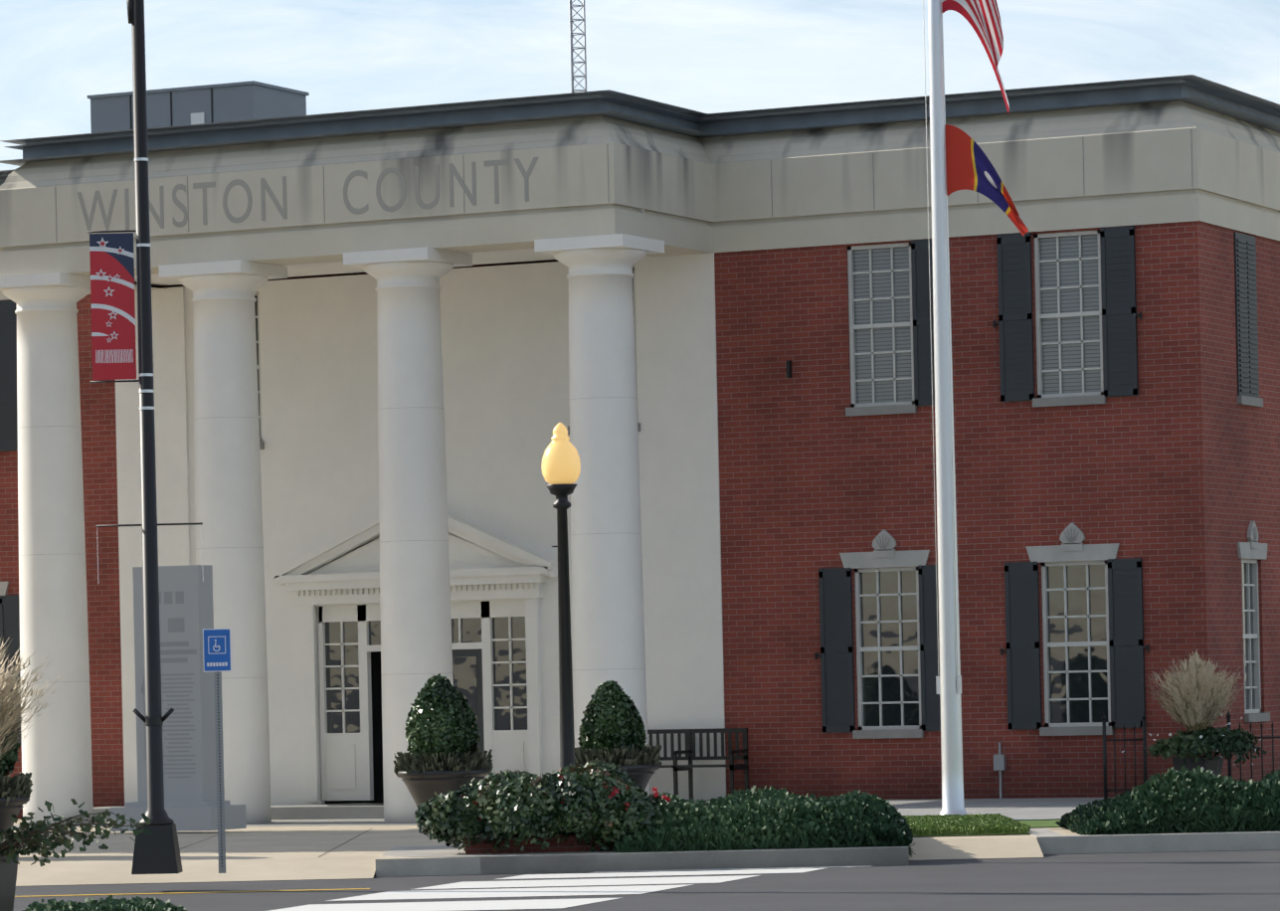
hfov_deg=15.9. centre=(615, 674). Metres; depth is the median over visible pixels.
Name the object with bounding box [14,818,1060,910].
road markings and verge
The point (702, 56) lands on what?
sky
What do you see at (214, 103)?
rooftop hvac
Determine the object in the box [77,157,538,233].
frieze lettering
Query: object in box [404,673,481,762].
entrance urn topiary
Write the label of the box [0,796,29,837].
entrance urn
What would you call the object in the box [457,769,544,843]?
rose bush
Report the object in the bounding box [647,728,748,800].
metal bench
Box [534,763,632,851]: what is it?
rose bush
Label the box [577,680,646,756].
entrance urn topiary
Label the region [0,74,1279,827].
courthouse
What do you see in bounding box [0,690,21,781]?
urn topiary
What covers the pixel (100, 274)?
banner stars
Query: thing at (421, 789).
entrance urn
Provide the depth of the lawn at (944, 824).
42.29 m
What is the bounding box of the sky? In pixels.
[0,0,1279,170]
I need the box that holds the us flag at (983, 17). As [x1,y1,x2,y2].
[941,0,1009,113]
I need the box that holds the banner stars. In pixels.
[95,238,124,342]
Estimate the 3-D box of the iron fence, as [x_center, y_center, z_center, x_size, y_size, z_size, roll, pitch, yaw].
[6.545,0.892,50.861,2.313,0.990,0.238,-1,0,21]
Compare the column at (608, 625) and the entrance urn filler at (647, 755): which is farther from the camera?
the column at (608, 625)
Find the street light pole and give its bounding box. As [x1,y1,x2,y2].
[87,0,203,874]
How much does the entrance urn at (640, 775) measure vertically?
0.892 m
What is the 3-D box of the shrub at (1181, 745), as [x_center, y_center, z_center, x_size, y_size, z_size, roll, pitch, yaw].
[6.399,0.909,50.627,1.611,0.963,1.936,-1,0,26]
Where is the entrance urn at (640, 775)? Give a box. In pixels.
[582,763,659,789]
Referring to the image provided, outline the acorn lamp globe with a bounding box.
[541,422,580,484]
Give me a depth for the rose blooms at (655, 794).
39.80 m
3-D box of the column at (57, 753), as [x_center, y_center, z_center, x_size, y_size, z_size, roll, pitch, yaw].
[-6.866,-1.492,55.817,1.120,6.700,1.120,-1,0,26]
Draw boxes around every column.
[0,272,93,826]
[159,259,287,824]
[343,246,472,823]
[534,233,664,795]
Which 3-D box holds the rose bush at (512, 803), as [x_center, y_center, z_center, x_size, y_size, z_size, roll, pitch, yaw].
[-0.838,1.279,39.810,0.852,0.832,1.050,-1,0,-19]
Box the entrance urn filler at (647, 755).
[574,743,662,771]
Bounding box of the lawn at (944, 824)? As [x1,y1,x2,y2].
[902,813,1030,836]
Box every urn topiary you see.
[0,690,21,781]
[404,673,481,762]
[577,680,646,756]
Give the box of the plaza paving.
[13,797,1279,886]
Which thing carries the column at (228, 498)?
on the courthouse
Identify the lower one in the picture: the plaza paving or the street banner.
the plaza paving
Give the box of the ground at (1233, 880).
[12,798,1279,910]
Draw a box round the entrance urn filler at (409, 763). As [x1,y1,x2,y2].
[392,749,493,779]
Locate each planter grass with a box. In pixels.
[0,638,60,763]
[1148,648,1254,756]
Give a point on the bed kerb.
(1050, 841)
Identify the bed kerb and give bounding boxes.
[1028,828,1279,854]
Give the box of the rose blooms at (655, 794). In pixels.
[605,784,670,810]
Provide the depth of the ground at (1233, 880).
35.67 m
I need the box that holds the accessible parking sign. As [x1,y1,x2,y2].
[202,628,231,873]
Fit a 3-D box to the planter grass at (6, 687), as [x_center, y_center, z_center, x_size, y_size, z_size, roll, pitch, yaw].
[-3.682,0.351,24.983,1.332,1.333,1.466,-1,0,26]
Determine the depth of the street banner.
37.41 m
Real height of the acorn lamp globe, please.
0.558 m
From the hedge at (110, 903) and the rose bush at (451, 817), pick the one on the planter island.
the rose bush at (451, 817)
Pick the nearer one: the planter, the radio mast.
the planter
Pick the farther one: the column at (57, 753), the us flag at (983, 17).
the column at (57, 753)
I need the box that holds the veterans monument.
[109,564,246,831]
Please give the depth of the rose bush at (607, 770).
40.67 m
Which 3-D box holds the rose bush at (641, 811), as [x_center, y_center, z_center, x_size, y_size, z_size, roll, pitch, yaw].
[0.088,1.291,39.878,1.040,0.682,0.967,-1,0,26]
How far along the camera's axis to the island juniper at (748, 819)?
39.45 m
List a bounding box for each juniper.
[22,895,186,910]
[612,785,915,857]
[1055,764,1279,835]
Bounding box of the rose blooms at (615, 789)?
[558,775,619,803]
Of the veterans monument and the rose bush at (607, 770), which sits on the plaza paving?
the veterans monument
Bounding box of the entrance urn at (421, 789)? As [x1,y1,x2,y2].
[396,768,490,806]
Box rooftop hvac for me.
[87,80,309,133]
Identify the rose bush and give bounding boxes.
[414,781,530,854]
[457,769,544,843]
[473,773,563,854]
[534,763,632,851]
[567,759,641,835]
[572,783,680,852]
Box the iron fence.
[1101,711,1279,798]
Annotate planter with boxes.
[0,851,18,910]
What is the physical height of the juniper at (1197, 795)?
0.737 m
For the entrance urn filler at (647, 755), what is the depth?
49.56 m
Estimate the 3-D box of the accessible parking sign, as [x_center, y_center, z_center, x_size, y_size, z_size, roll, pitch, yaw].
[-3.206,0.616,37.097,0.228,1.982,0.035,-1,0,1]
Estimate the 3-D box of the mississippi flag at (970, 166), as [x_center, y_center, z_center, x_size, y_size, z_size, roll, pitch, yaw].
[3.700,-4.924,45.572,0.802,1.160,0.117,-1,0,15]
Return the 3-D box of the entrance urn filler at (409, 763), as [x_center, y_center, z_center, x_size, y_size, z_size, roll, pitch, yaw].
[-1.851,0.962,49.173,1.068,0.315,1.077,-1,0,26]
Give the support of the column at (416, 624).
on the courthouse
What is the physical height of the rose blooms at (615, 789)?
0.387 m
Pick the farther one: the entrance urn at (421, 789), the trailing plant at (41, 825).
the entrance urn at (421, 789)
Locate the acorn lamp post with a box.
[545,483,576,833]
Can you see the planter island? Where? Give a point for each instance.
(564, 847)
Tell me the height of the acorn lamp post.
3.256 m
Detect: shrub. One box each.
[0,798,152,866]
[1121,713,1267,776]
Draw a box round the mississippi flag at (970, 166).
[945,124,1028,235]
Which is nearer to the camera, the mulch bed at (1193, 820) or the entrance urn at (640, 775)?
the mulch bed at (1193, 820)
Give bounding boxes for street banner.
[89,232,136,379]
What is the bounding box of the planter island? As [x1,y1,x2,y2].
[381,819,909,874]
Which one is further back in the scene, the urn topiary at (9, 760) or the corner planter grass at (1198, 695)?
the corner planter grass at (1198, 695)
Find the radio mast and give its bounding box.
[568,0,586,92]
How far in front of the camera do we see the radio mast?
259.87 m
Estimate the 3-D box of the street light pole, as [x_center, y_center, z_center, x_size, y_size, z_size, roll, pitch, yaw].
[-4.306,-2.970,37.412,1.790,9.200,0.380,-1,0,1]

